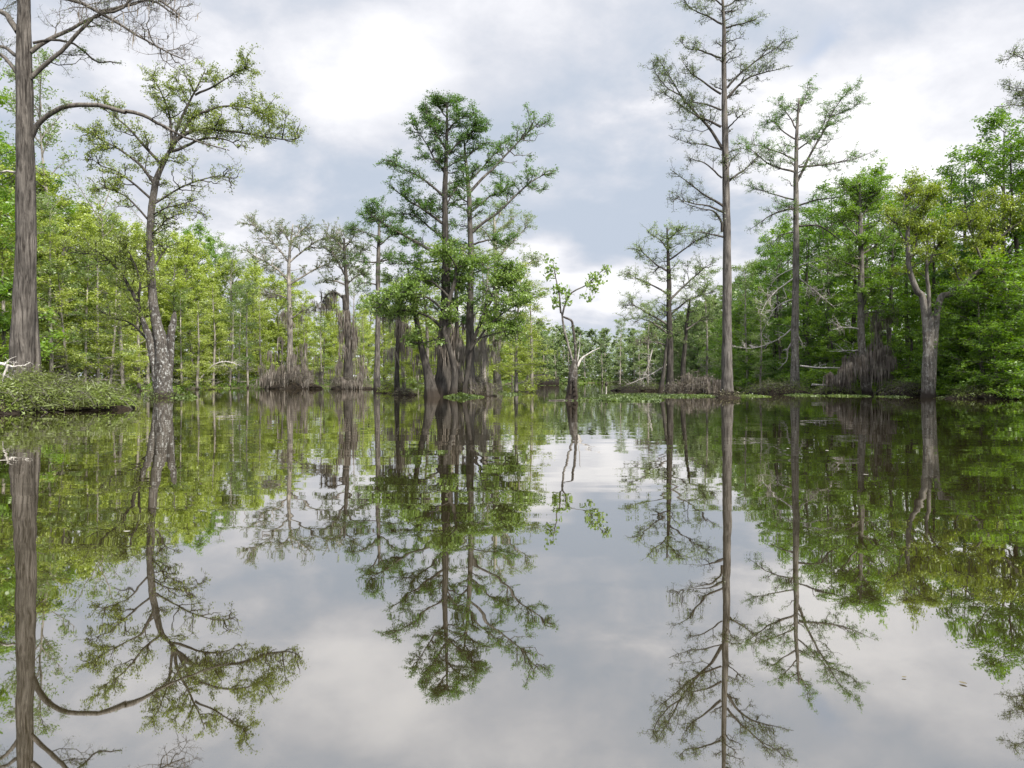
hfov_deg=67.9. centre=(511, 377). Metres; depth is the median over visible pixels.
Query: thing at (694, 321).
tree
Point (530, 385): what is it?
cypress tree
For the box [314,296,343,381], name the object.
leafy tree
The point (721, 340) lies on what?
dense tree
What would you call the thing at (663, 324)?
tree
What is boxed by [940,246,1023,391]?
young cypress
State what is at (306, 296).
leafy tree
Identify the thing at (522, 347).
leafy tree
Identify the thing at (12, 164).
leafy tree
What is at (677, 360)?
tree
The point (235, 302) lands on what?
cypress tree
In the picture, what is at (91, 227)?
leafy tree
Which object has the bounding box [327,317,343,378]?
cypress tree
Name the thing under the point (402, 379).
cypress tree
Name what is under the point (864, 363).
cypress tree
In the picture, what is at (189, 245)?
leafy tree
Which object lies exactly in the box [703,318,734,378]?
dense tree
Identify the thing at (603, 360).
tree
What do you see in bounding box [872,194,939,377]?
dense tree
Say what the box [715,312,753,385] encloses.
dense tree
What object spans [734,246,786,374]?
dense tree
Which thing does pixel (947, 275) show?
dense tree
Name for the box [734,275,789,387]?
dense tree
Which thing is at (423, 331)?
leafy tree
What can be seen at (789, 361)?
young cypress
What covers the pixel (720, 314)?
cypress tree
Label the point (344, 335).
cypress tree
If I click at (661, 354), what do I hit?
tree
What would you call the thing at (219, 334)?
cypress tree
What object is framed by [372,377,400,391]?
root clump
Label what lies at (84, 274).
cypress tree
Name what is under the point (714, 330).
dense tree
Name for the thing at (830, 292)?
dense tree
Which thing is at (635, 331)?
cypress tree
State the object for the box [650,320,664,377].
tree
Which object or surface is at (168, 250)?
leafy tree
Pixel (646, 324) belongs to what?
tree
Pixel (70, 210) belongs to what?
dense tree
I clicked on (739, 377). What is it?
young cypress
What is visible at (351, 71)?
sky
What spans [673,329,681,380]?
tree
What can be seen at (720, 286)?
tree
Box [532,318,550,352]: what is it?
tree
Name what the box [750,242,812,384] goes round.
dense tree
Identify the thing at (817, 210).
dense tree
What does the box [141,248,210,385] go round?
leafy tree
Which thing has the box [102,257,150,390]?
cypress tree
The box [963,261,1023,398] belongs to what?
young cypress
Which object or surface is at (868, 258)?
dense tree
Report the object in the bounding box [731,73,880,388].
cypress tree
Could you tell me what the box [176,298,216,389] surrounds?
cypress tree
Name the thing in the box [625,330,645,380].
tree
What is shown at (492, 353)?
cypress tree
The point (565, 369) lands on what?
tree
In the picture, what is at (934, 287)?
dense tree
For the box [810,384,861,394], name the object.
brush pile
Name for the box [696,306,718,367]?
tree
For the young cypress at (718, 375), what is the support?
on the ground at (234, 386)
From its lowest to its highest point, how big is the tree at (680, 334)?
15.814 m
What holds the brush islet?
on the water
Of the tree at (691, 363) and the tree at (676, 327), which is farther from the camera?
the tree at (676, 327)
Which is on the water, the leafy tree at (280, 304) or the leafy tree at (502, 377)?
the leafy tree at (280, 304)
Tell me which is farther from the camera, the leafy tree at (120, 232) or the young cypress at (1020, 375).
the leafy tree at (120, 232)
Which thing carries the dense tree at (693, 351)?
on the ground at (234, 386)
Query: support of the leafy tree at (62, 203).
on the ground at (234, 386)
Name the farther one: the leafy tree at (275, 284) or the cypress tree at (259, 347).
the leafy tree at (275, 284)
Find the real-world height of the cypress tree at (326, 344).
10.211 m
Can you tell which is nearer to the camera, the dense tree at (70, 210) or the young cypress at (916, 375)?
the young cypress at (916, 375)
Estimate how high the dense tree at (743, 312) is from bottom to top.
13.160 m
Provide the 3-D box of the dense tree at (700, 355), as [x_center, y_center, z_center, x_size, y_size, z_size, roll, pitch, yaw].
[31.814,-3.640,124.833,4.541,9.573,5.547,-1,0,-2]
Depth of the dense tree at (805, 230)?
68.70 m
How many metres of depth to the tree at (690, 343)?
141.93 m
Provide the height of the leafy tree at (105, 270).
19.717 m
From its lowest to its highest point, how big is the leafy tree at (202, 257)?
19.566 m
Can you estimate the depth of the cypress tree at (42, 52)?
63.64 m
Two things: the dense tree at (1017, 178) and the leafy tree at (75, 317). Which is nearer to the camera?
the dense tree at (1017, 178)
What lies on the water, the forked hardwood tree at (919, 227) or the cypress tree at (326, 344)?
the forked hardwood tree at (919, 227)
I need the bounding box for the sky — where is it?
[0,0,1023,377]
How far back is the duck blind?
122.79 m
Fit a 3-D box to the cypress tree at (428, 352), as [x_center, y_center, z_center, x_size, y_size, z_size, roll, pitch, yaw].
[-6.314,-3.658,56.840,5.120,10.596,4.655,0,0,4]
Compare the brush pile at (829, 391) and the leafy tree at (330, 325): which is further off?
the leafy tree at (330, 325)
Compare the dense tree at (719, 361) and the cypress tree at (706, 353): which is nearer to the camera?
the cypress tree at (706, 353)
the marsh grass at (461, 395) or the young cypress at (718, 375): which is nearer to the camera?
the marsh grass at (461, 395)
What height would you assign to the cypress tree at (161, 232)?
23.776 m
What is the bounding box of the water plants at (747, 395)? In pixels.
[668,393,945,397]
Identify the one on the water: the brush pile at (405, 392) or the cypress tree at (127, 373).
the brush pile at (405, 392)
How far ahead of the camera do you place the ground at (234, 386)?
101.45 m
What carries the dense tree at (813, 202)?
on the ground at (234, 386)
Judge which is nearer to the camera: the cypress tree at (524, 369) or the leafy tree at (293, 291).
the cypress tree at (524, 369)
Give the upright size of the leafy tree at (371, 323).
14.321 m
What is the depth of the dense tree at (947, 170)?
58.10 m
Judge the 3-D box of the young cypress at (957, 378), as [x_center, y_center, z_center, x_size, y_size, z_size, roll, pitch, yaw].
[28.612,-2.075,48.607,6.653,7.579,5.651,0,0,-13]
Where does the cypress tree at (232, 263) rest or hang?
on the ground at (234, 386)
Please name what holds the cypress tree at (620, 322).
on the water
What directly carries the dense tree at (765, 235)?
on the ground at (234, 386)
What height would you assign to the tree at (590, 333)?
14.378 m
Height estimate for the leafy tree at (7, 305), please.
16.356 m
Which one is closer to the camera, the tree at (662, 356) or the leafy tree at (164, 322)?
the leafy tree at (164, 322)
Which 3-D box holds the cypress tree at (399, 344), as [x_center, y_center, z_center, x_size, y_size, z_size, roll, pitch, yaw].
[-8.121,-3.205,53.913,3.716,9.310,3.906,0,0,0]
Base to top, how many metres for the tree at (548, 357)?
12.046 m
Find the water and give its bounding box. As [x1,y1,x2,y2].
[0,383,1023,767]
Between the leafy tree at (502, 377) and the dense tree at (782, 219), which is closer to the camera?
the dense tree at (782, 219)
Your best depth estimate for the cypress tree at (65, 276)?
57.28 m
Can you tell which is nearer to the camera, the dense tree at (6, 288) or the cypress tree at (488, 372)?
the dense tree at (6, 288)
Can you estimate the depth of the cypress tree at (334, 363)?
112.56 m
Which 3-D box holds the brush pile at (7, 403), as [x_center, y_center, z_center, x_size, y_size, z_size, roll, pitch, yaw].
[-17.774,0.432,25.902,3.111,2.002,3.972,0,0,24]
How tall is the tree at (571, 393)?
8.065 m
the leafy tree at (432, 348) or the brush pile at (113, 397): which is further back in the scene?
the leafy tree at (432, 348)
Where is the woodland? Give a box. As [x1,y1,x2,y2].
[44,238,1023,383]
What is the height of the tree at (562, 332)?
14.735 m
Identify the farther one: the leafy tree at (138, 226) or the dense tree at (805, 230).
the leafy tree at (138, 226)
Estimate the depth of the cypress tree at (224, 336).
89.60 m
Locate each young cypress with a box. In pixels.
[709,327,742,381]
[732,327,760,387]
[733,314,784,387]
[774,312,841,388]
[785,293,860,388]
[853,293,944,393]
[898,323,974,389]
[899,292,1016,395]
[902,252,1023,389]
[915,268,1020,391]
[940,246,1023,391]
[943,315,1023,397]
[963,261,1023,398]
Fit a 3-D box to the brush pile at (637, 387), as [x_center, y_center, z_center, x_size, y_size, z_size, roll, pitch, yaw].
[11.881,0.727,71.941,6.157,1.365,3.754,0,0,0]
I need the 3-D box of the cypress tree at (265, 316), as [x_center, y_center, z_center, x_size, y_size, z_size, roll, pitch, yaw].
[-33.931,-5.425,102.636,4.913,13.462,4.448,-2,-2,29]
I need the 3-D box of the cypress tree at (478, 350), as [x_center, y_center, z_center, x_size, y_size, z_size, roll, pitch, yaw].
[-0.900,-8.564,50.874,8.122,20.028,4.660,0,0,0]
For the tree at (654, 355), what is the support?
on the ground at (234, 386)
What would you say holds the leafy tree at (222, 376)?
on the ground at (234, 386)
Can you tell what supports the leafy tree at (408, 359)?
on the ground at (234, 386)
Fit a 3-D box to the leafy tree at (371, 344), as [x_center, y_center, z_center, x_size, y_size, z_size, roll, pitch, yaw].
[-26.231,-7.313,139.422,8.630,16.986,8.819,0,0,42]
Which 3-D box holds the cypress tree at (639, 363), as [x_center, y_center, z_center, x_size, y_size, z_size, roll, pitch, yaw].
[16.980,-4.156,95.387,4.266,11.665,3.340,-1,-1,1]
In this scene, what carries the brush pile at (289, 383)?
on the water
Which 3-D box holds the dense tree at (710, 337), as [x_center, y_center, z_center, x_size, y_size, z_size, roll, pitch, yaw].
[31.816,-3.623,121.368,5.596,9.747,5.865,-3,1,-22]
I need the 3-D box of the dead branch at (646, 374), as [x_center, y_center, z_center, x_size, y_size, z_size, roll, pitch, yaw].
[11.470,-0.357,64.045,4.063,2.438,1.851,0,0,0]
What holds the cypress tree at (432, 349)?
on the ground at (234, 386)
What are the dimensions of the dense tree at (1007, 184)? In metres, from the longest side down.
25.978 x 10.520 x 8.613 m
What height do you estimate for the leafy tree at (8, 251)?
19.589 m
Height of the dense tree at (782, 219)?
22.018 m
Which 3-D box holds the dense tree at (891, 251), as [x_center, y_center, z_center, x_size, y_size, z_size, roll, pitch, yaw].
[29.548,-6.552,59.235,8.144,15.626,7.532,0,0,30]
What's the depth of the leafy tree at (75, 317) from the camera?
67.28 m
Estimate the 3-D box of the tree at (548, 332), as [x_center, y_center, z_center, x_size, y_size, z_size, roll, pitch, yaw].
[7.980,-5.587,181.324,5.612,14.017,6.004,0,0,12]
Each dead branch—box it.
[0,356,30,374]
[0,364,8,383]
[199,355,239,381]
[625,361,666,385]
[638,350,655,380]
[800,363,839,368]
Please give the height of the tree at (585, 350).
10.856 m
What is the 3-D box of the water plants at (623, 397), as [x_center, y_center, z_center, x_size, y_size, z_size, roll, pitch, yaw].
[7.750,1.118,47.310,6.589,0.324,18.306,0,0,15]
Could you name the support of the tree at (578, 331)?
on the ground at (234, 386)
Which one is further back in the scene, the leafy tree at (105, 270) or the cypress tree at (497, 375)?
the leafy tree at (105, 270)
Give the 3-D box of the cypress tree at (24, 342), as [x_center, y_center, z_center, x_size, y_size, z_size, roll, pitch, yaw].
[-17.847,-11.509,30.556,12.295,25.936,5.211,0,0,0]
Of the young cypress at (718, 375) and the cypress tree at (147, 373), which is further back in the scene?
the young cypress at (718, 375)
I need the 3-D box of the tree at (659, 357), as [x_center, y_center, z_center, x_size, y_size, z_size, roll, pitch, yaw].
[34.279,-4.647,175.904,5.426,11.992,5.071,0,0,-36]
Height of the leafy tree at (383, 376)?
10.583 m
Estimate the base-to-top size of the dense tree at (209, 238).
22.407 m
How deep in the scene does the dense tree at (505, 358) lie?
172.74 m
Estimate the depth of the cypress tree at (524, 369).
59.93 m
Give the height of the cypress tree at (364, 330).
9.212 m
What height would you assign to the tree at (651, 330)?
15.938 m
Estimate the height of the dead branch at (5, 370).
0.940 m
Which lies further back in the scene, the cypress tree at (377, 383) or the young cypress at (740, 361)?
the young cypress at (740, 361)
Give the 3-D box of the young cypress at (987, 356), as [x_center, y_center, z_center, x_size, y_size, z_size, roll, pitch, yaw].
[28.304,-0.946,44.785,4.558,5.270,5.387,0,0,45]
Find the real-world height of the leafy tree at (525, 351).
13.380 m
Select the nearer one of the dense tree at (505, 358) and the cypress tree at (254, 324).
the cypress tree at (254, 324)
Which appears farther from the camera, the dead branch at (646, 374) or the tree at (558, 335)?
the tree at (558, 335)
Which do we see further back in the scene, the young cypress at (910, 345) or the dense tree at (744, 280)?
the dense tree at (744, 280)
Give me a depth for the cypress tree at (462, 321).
52.91 m
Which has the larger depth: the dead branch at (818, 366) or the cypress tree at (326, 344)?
the cypress tree at (326, 344)
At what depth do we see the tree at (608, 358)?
210.86 m
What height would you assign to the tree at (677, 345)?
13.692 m
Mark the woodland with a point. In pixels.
(611, 356)
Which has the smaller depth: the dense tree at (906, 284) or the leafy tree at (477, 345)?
the dense tree at (906, 284)
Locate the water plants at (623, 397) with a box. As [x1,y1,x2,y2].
[564,393,689,401]
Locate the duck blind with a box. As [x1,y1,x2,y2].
[525,374,558,384]
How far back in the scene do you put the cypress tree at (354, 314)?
124.14 m
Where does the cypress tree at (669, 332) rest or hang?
on the water
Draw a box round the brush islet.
[0,361,106,411]
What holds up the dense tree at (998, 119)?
on the ground at (234, 386)
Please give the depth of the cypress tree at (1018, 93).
41.65 m
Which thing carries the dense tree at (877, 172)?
on the ground at (234, 386)
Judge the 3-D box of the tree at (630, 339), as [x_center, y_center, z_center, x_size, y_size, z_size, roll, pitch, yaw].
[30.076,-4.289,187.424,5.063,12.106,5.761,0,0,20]
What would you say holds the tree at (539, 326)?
on the ground at (234, 386)
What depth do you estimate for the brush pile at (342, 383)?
81.39 m
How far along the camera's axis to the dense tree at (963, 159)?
67.67 m
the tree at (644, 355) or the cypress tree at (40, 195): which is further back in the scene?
the tree at (644, 355)
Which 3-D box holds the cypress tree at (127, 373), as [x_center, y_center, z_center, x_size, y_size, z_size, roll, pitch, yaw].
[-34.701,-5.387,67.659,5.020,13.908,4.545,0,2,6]
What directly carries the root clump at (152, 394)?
on the water
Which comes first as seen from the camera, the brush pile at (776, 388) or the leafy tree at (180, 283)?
the brush pile at (776, 388)
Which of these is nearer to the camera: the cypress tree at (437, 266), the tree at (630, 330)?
the cypress tree at (437, 266)
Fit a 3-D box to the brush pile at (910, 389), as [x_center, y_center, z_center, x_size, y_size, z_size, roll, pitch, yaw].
[25.975,0.663,49.919,4.573,1.680,3.461,0,0,0]
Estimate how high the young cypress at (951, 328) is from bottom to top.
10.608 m
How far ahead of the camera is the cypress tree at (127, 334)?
71.57 m
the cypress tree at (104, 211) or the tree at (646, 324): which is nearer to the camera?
the cypress tree at (104, 211)
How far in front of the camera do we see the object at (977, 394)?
44.11 m
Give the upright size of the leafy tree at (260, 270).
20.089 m
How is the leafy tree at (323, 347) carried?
on the ground at (234, 386)
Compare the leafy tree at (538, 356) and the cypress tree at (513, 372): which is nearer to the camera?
the cypress tree at (513, 372)
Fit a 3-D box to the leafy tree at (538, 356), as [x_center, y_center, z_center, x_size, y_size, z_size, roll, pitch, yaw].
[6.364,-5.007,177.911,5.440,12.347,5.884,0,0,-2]
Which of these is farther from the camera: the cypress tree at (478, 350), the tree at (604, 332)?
the tree at (604, 332)
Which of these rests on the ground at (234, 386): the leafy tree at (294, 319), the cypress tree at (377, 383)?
the leafy tree at (294, 319)
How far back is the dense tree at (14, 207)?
62.80 m
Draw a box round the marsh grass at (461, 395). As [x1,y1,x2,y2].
[171,390,521,397]
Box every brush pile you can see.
[0,375,54,413]
[42,370,146,410]
[249,354,327,388]
[318,372,372,388]
[393,384,417,394]
[457,368,507,395]
[607,379,664,390]
[660,370,736,393]
[740,376,812,393]
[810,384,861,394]
[877,375,920,396]
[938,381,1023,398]
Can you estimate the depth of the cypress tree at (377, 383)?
69.89 m
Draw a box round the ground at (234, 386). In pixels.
[82,378,895,392]
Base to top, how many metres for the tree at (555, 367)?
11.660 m
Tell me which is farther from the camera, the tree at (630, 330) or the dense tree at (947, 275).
the tree at (630, 330)
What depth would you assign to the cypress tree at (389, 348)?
122.22 m
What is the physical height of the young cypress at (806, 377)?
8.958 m
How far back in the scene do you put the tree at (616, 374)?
191.18 m
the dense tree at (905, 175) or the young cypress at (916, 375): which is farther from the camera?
the dense tree at (905, 175)
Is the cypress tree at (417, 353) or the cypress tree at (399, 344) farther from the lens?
the cypress tree at (417, 353)
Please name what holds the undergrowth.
on the ground at (234, 386)
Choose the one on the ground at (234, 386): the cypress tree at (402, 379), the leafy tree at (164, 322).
the leafy tree at (164, 322)
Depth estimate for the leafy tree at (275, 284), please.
109.40 m
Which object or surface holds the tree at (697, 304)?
on the ground at (234, 386)
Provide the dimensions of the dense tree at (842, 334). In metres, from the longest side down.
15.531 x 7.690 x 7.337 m
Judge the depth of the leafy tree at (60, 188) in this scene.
76.11 m
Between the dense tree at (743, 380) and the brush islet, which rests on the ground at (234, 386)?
the dense tree at (743, 380)
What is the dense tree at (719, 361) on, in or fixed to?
on the ground at (234, 386)
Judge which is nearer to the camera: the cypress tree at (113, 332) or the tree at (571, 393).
the tree at (571, 393)
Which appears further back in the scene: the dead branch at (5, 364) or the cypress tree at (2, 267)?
the cypress tree at (2, 267)
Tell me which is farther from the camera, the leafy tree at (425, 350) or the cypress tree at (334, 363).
the leafy tree at (425, 350)
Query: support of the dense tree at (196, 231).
on the ground at (234, 386)
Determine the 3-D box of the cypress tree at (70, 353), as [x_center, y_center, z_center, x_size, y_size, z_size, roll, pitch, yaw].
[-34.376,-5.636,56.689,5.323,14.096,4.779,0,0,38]
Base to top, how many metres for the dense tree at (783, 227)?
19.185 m
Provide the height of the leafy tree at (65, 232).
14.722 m
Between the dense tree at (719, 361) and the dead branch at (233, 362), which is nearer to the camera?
the dead branch at (233, 362)
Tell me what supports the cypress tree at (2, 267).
on the ground at (234, 386)
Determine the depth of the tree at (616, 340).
201.42 m
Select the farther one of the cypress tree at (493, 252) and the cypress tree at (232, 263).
the cypress tree at (232, 263)
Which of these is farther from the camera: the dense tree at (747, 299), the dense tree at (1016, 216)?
the dense tree at (747, 299)
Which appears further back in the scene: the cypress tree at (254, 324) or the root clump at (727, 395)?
the cypress tree at (254, 324)
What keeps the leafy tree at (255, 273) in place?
on the ground at (234, 386)
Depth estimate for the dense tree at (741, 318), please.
95.62 m
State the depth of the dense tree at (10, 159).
59.62 m
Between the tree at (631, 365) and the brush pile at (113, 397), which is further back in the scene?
the tree at (631, 365)
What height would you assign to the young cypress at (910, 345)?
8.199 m
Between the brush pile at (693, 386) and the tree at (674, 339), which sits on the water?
the brush pile at (693, 386)
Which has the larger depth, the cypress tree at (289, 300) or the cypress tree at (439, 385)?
the cypress tree at (289, 300)
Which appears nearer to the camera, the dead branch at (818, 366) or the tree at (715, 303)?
the dead branch at (818, 366)
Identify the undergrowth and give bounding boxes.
[89,376,1020,396]
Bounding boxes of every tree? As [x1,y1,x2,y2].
[0,0,234,377]
[0,45,87,377]
[0,58,74,374]
[0,128,66,371]
[0,144,37,312]
[0,147,48,375]
[0,150,65,376]
[0,173,95,377]
[0,186,62,371]
[0,227,13,370]
[0,231,39,373]
[1,211,122,375]
[6,163,96,373]
[37,161,91,377]
[37,209,92,374]
[37,258,97,382]
[44,200,124,380]
[55,43,309,396]
[56,233,126,382]
[59,214,141,370]
[61,163,130,379]
[67,212,147,380]
[67,237,133,383]
[67,247,112,381]
[87,259,136,386]
[88,239,148,389]
[101,259,142,384]
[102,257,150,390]
[114,229,177,383]
[122,190,178,372]
[122,218,179,381]
[126,255,175,385]
[134,236,196,383]
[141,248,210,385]
[147,230,226,384]
[162,252,223,385]
[167,288,196,388]
[168,236,232,382]
[170,217,226,380]
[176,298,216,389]
[187,233,244,380]
[189,282,235,387]
[195,267,241,384]
[200,257,269,382]
[212,231,255,384]
[217,302,245,387]
[225,263,278,382]
[226,282,255,384]
[232,281,261,387]
[233,258,270,382]
[235,210,350,388]
[241,289,277,382]
[244,297,278,379]
[250,272,300,372]
[262,294,307,369]
[272,272,302,364]
[284,303,319,380]
[293,288,327,379]
[293,303,321,379]
[306,312,338,379]
[310,316,335,383]
[312,224,374,383]
[314,291,343,380]
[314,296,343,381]
[324,309,342,380]
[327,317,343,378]
[339,259,371,366]
[342,204,416,390]
[350,237,550,394]
[350,308,381,378]
[352,293,385,381]
[352,313,374,380]
[356,88,493,396]
[356,328,373,381]
[360,306,395,380]
[366,322,394,381]
[375,266,420,392]
[377,280,431,392]
[381,306,421,376]
[383,323,395,384]
[386,327,418,380]
[392,257,451,393]
[393,328,413,384]
[407,319,425,381]
[412,329,434,378]
[413,311,435,378]
[423,328,437,375]
[424,237,479,374]
[429,331,436,377]
[437,102,558,393]
[437,254,475,389]
[461,245,508,382]
[464,314,492,365]
[465,198,548,391]
[466,266,509,381]
[474,325,490,375]
[480,333,492,379]
[486,261,548,392]
[489,327,508,379]
[492,335,509,380]
[502,335,521,380]
[504,335,519,383]
[509,280,556,391]
[510,318,529,379]
[518,320,540,379]
[518,328,542,377]
[520,339,535,380]
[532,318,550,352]
[533,332,548,379]
[533,332,553,381]
[534,325,546,380]
[537,326,557,376]
[540,253,611,400]
[540,336,555,374]
[546,335,567,382]
[548,324,567,379]
[553,325,573,378]
[558,333,580,378]
[567,326,588,380]
[577,339,593,381]
[583,328,603,380]
[593,327,615,380]
[593,339,612,382]
[594,328,612,379]
[608,341,628,382]
[609,332,627,380]
[610,318,630,385]
[615,217,722,392]
[621,328,635,377]
[624,336,644,381]
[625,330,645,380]
[629,329,653,380]
[630,329,649,384]
[633,299,661,386]
[638,0,798,394]
[639,338,657,380]
[641,323,662,380]
[642,321,658,376]
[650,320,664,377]
[651,332,665,381]
[653,320,666,376]
[654,328,674,382]
[657,318,673,378]
[673,311,684,378]
[673,312,685,377]
[673,319,696,383]
[673,322,696,372]
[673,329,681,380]
[675,306,700,367]
[677,299,704,369]
[680,313,703,374]
[686,301,704,374]
[686,323,699,372]
[686,329,701,380]
[689,264,722,376]
[689,303,716,371]
[693,330,714,381]
[694,327,719,377]
[695,294,721,375]
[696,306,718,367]
[698,316,721,380]
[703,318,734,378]
[704,321,721,380]
[710,282,738,380]
[712,307,736,372]
[715,278,749,350]
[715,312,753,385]
[717,299,770,374]
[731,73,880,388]
[731,259,762,388]
[731,276,749,327]
[732,258,762,304]
[732,261,782,371]
[732,291,751,374]
[733,291,761,379]
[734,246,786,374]
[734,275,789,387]
[737,255,809,388]
[742,214,815,377]
[747,219,847,387]
[747,231,776,326]
[748,298,776,388]
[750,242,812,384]
[758,205,834,385]
[769,208,803,352]
[783,211,857,382]
[799,178,874,382]
[799,190,846,344]
[805,166,909,394]
[807,204,902,388]
[811,157,922,384]
[825,177,903,361]
[830,198,946,390]
[857,169,958,360]
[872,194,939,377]
[875,165,1023,397]
[888,203,962,385]
[910,159,991,370]
[911,169,1011,386]
[917,142,990,341]
[935,103,1023,369]
[940,121,1023,377]
[971,135,1023,352]
[994,39,1023,135]
[997,115,1023,353]
[1002,186,1023,354]
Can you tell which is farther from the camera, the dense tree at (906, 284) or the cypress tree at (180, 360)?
the cypress tree at (180, 360)
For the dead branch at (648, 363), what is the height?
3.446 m
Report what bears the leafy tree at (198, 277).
on the ground at (234, 386)
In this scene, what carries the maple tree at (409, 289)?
on the water
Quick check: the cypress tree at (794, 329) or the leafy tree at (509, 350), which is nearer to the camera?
the cypress tree at (794, 329)
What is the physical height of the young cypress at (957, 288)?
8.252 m
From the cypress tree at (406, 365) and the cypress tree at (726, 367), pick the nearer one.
the cypress tree at (726, 367)
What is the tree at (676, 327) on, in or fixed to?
on the ground at (234, 386)
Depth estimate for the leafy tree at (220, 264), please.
100.04 m
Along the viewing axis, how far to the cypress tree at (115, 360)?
62.50 m
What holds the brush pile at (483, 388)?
on the water
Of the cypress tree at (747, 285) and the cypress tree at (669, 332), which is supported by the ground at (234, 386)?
the cypress tree at (747, 285)
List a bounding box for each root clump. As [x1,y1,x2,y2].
[143,390,184,397]
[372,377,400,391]
[712,389,744,397]
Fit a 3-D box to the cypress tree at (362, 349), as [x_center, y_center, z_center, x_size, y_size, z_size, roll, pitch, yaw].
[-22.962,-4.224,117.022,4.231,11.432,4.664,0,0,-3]
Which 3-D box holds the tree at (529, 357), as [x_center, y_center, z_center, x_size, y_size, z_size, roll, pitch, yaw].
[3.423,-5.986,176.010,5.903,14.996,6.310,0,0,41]
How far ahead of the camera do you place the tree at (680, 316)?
155.93 m
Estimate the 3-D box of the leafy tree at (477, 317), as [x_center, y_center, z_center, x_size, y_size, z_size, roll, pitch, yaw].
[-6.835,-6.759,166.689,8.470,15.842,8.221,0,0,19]
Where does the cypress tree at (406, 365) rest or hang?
on the ground at (234, 386)
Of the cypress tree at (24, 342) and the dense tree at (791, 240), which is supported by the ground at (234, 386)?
the dense tree at (791, 240)
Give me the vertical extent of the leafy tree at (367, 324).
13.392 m
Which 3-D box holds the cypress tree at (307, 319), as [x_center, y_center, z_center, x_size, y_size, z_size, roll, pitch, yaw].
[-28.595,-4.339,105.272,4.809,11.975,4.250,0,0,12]
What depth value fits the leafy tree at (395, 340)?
135.36 m
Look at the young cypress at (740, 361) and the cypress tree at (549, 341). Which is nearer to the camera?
the young cypress at (740, 361)
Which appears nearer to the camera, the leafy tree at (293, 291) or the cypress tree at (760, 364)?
the cypress tree at (760, 364)
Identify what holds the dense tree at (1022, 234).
on the ground at (234, 386)
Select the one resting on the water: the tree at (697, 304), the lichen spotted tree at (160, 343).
the lichen spotted tree at (160, 343)
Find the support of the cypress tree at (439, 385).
on the water
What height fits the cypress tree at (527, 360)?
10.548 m
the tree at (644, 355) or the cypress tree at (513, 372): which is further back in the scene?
the tree at (644, 355)
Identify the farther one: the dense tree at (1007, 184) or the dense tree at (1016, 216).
the dense tree at (1007, 184)
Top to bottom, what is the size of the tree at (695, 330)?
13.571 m
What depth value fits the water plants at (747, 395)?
49.79 m

